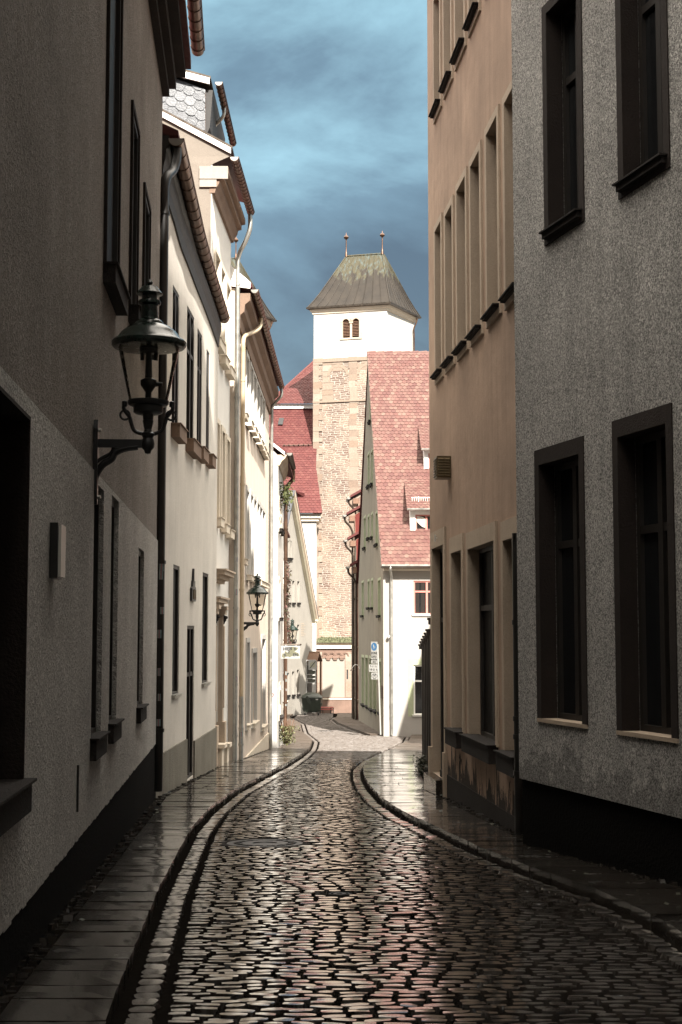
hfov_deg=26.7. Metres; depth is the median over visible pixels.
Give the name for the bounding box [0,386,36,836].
window
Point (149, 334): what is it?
street lamp
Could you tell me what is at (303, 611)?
gabled house
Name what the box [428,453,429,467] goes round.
window
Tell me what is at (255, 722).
window
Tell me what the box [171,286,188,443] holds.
window
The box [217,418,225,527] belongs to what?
window
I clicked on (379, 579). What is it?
window
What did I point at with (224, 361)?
window
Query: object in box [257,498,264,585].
window
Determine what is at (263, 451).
window
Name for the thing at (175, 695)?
window
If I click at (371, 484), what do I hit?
window
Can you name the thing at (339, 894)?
manhole cover
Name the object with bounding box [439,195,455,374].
window
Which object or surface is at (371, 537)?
window
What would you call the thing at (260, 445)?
window
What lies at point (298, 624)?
window
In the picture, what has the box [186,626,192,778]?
door
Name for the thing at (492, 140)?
window
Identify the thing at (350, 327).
belfry window
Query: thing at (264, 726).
window
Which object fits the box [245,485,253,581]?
window
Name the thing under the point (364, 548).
window
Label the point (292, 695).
window
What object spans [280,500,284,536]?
window
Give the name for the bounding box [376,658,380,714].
window
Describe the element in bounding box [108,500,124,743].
window
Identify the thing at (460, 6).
window
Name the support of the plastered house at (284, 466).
on the ground
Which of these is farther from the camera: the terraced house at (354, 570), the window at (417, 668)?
the terraced house at (354, 570)
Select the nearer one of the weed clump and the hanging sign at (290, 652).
the weed clump
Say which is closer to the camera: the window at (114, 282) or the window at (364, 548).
the window at (114, 282)
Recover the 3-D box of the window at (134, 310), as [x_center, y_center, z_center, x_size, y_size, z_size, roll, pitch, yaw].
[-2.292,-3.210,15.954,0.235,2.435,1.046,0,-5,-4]
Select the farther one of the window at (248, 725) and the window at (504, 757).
the window at (248, 725)
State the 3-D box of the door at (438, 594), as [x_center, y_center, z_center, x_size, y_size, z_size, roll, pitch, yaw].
[1.550,2.116,21.641,0.190,3.691,1.466,0,-5,-4]
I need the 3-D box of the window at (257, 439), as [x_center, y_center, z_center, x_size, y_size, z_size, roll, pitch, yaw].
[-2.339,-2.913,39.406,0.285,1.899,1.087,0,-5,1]
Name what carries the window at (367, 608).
in the corner house at (393, 568)
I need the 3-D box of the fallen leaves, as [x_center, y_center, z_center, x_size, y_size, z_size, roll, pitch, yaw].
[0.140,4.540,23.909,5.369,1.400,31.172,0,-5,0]
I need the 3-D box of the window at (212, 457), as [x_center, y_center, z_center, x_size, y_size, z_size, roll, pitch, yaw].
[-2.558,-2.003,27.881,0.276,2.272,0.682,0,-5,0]
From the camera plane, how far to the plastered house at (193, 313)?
24.27 m
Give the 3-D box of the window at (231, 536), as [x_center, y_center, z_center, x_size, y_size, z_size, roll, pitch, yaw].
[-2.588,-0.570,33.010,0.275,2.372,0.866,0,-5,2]
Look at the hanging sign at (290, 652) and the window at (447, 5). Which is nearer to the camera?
the window at (447, 5)
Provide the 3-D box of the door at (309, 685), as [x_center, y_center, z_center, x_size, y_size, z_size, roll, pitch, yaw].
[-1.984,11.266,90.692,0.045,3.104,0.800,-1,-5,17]
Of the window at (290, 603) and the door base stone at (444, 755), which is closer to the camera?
the door base stone at (444, 755)
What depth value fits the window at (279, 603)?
48.38 m
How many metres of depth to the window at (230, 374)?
33.50 m
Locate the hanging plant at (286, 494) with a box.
[279,477,294,512]
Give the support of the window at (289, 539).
in the gabled house at (303, 611)
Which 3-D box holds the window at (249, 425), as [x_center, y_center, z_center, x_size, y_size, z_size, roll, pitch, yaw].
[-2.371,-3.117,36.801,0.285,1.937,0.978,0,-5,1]
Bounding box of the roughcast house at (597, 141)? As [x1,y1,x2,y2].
[511,0,681,885]
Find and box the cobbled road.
[124,713,681,1023]
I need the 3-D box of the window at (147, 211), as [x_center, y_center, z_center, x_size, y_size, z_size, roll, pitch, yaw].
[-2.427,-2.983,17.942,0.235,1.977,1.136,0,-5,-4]
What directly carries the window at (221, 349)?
in the portal house at (190, 114)
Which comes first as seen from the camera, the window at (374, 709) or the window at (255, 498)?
the window at (255, 498)
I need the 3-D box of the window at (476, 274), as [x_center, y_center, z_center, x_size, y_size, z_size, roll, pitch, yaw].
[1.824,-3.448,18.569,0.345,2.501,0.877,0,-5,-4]
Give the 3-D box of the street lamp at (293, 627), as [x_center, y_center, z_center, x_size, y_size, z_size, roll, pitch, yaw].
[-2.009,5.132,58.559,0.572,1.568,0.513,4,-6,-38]
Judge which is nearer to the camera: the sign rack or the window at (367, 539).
the window at (367, 539)
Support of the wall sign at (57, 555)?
attached to the plastered house at (86, 86)
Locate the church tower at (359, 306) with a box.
[306,231,420,712]
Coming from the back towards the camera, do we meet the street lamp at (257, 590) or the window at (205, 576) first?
the street lamp at (257, 590)
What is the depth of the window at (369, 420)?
66.15 m
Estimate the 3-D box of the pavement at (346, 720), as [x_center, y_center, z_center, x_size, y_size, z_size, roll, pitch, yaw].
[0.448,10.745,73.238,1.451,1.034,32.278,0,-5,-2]
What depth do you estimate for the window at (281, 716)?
48.89 m
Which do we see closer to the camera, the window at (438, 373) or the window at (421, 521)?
the window at (438, 373)
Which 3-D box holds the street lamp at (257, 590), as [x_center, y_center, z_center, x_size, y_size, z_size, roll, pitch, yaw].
[-2.061,2.316,34.886,0.606,1.660,0.544,4,-6,-37]
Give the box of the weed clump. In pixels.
[413,755,427,774]
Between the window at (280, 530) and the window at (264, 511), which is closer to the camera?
the window at (264, 511)
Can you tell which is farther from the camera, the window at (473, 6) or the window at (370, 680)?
the window at (370, 680)
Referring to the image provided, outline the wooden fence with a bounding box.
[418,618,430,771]
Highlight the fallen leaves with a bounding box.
[80,753,680,931]
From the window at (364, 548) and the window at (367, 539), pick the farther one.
the window at (364, 548)
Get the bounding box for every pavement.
[0,714,311,1023]
[333,713,381,735]
[363,735,681,948]
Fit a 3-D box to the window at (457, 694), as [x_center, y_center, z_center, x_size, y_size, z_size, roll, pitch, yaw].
[1.615,1.774,19.876,0.270,2.898,1.148,0,-5,-4]
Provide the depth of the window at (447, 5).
21.41 m
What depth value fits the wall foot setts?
10.97 m
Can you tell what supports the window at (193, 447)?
in the plastered house at (193, 313)
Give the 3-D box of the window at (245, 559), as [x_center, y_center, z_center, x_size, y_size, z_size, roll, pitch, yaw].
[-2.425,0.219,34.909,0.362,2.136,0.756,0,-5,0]
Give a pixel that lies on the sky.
(327, 100)
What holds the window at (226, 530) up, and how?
in the portal house at (190, 114)
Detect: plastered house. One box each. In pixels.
[0,0,204,984]
[155,123,229,797]
[228,265,283,760]
[268,437,295,748]
[283,521,289,701]
[424,0,522,834]
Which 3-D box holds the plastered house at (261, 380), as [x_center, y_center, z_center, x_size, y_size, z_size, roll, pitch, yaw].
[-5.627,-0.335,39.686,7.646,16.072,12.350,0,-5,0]
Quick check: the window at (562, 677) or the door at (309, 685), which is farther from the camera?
the door at (309, 685)
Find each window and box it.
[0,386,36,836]
[90,490,110,760]
[103,0,130,315]
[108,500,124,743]
[128,100,140,324]
[136,551,148,723]
[142,182,153,359]
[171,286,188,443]
[171,565,182,698]
[185,307,202,458]
[197,330,210,463]
[201,573,211,686]
[205,351,217,468]
[214,244,225,353]
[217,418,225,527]
[219,261,230,369]
[220,425,230,533]
[224,276,235,380]
[224,433,235,539]
[239,550,248,565]
[240,343,249,421]
[245,349,254,430]
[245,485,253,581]
[245,638,252,730]
[249,360,258,436]
[249,489,254,582]
[251,648,259,728]
[253,370,261,442]
[253,494,261,584]
[256,379,264,448]
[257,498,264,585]
[259,387,267,454]
[260,502,267,586]
[260,635,267,731]
[261,396,269,460]
[262,507,268,588]
[278,497,283,533]
[278,577,283,620]
[279,681,283,720]
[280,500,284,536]
[287,671,290,696]
[288,539,292,559]
[288,580,291,604]
[291,670,295,696]
[292,579,295,604]
[296,623,300,645]
[296,668,300,695]
[297,580,300,604]
[340,316,361,339]
[360,580,363,617]
[360,654,363,707]
[362,515,365,550]
[364,655,367,709]
[365,450,369,489]
[366,513,369,540]
[366,578,369,609]
[367,396,370,425]
[368,655,371,712]
[369,448,372,487]
[369,511,372,540]
[369,578,372,609]
[371,679,376,714]
[373,511,377,547]
[375,577,380,617]
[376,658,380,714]
[412,581,429,615]
[412,665,421,715]
[415,515,429,529]
[428,0,442,124]
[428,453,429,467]
[430,212,443,385]
[438,0,453,99]
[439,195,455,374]
[443,533,465,748]
[449,0,466,71]
[451,166,468,361]
[459,521,499,763]
[462,0,480,37]
[464,140,483,346]
[480,104,501,328]
[493,516,516,777]
[498,80,513,310]
[534,436,587,724]
[538,0,584,245]
[612,0,670,199]
[612,402,678,738]
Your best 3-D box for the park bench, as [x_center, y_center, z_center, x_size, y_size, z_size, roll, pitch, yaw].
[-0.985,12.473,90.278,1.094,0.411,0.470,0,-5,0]
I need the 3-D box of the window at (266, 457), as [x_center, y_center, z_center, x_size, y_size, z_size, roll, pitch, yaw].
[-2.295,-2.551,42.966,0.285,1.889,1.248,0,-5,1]
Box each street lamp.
[93,279,186,504]
[244,573,267,630]
[288,619,298,645]
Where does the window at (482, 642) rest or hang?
in the plastered house at (473, 756)
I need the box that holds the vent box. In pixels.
[433,456,450,479]
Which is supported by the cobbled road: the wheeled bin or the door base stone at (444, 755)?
the wheeled bin
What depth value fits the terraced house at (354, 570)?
75.81 m
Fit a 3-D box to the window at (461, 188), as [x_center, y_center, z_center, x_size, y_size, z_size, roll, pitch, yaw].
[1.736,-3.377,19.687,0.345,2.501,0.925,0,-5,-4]
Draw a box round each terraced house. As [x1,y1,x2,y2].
[342,505,359,717]
[343,531,358,718]
[346,489,360,513]
[346,560,358,719]
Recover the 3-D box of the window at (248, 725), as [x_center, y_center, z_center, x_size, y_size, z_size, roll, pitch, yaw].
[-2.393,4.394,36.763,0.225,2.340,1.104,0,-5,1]
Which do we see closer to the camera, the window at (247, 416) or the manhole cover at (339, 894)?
the manhole cover at (339, 894)
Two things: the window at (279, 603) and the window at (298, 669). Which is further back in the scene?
the window at (298, 669)
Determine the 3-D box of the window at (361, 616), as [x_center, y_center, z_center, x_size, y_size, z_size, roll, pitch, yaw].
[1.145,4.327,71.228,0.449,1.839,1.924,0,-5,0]
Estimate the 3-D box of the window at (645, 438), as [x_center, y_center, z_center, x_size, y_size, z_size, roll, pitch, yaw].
[2.695,0.502,11.914,0.418,2.666,1.065,1,-5,-15]
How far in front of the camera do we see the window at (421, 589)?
56.98 m
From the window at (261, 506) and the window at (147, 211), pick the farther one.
the window at (261, 506)
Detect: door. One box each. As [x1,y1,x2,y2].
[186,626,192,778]
[307,666,311,713]
[430,527,447,777]
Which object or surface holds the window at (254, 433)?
in the plastered house at (261, 380)
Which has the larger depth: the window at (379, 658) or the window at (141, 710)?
the window at (379, 658)
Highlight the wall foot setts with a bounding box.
[0,745,681,1014]
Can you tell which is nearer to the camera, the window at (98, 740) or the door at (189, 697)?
the window at (98, 740)
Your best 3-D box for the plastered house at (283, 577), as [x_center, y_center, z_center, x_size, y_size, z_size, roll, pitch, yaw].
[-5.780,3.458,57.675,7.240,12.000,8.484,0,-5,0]
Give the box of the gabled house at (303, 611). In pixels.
[287,490,321,714]
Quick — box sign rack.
[306,660,316,713]
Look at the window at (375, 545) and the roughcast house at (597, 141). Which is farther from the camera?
the window at (375, 545)
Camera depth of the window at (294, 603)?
88.32 m
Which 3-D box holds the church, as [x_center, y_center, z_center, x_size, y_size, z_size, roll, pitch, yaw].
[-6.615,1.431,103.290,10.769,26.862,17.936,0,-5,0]
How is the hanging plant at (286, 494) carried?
attached to the plastered house at (284, 466)
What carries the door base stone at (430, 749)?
in the plastered house at (473, 756)
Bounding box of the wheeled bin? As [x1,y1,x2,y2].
[301,692,321,714]
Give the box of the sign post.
[369,642,380,734]
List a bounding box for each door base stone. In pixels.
[428,746,432,772]
[442,752,447,796]
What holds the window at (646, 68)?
in the roughcast house at (597, 141)
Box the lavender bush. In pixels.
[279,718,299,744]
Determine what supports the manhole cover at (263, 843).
on the cobbled road
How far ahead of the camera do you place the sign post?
55.95 m
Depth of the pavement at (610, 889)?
13.46 m
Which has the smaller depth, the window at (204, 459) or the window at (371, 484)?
the window at (204, 459)
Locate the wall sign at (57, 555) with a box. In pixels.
[49,522,65,578]
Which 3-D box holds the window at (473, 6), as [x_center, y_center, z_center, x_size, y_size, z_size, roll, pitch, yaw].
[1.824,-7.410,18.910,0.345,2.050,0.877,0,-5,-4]
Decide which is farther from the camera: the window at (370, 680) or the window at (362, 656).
the window at (362, 656)
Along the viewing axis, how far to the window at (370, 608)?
64.39 m
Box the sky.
[186,0,428,513]
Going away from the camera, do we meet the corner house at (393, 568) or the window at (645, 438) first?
the window at (645, 438)
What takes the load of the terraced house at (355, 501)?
on the ground
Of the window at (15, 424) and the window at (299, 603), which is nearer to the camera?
the window at (15, 424)
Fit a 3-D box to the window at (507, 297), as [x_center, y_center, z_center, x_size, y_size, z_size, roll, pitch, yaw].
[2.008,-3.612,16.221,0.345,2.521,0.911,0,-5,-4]
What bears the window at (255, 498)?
in the plastered house at (261, 380)
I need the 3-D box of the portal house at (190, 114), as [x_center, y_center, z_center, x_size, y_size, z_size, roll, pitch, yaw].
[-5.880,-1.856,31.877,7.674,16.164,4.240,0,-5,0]
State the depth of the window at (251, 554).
38.56 m
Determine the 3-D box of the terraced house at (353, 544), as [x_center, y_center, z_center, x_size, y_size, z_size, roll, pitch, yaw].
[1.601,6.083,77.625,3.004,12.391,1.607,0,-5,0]
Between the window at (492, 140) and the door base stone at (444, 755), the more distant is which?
the door base stone at (444, 755)
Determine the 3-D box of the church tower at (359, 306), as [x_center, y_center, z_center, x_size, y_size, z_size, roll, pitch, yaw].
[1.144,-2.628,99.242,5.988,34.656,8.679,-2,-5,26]
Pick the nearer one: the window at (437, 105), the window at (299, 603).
the window at (437, 105)
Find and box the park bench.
[320,707,333,713]
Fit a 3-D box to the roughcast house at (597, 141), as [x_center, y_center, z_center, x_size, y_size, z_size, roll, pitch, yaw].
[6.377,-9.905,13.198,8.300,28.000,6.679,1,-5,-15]
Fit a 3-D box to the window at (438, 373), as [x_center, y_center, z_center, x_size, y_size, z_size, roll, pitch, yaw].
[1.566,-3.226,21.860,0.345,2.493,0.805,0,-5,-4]
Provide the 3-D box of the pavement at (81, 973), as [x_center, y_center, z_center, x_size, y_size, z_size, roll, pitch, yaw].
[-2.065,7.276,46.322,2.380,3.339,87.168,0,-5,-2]
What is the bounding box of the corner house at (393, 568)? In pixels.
[356,351,429,736]
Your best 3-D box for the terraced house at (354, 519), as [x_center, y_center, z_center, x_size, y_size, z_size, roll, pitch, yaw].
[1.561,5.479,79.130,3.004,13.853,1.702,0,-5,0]
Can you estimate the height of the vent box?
0.315 m
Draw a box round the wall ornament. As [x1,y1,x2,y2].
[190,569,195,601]
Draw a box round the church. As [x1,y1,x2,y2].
[269,361,321,712]
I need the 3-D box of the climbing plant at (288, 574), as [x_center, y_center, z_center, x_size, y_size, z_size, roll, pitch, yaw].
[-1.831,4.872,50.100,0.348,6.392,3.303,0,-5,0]
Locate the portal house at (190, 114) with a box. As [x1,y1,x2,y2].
[162,69,254,766]
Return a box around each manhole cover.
[220,838,310,849]
[327,891,351,899]
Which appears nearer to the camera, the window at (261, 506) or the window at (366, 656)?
the window at (261, 506)
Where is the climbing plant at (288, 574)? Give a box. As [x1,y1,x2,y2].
[284,561,293,720]
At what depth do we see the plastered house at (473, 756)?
18.89 m
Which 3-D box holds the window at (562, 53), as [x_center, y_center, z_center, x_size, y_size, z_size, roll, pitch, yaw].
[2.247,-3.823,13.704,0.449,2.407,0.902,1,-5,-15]
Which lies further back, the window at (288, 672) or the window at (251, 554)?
the window at (288, 672)
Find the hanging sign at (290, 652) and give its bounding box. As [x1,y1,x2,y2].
[280,644,301,658]
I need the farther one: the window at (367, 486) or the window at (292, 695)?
the window at (292, 695)

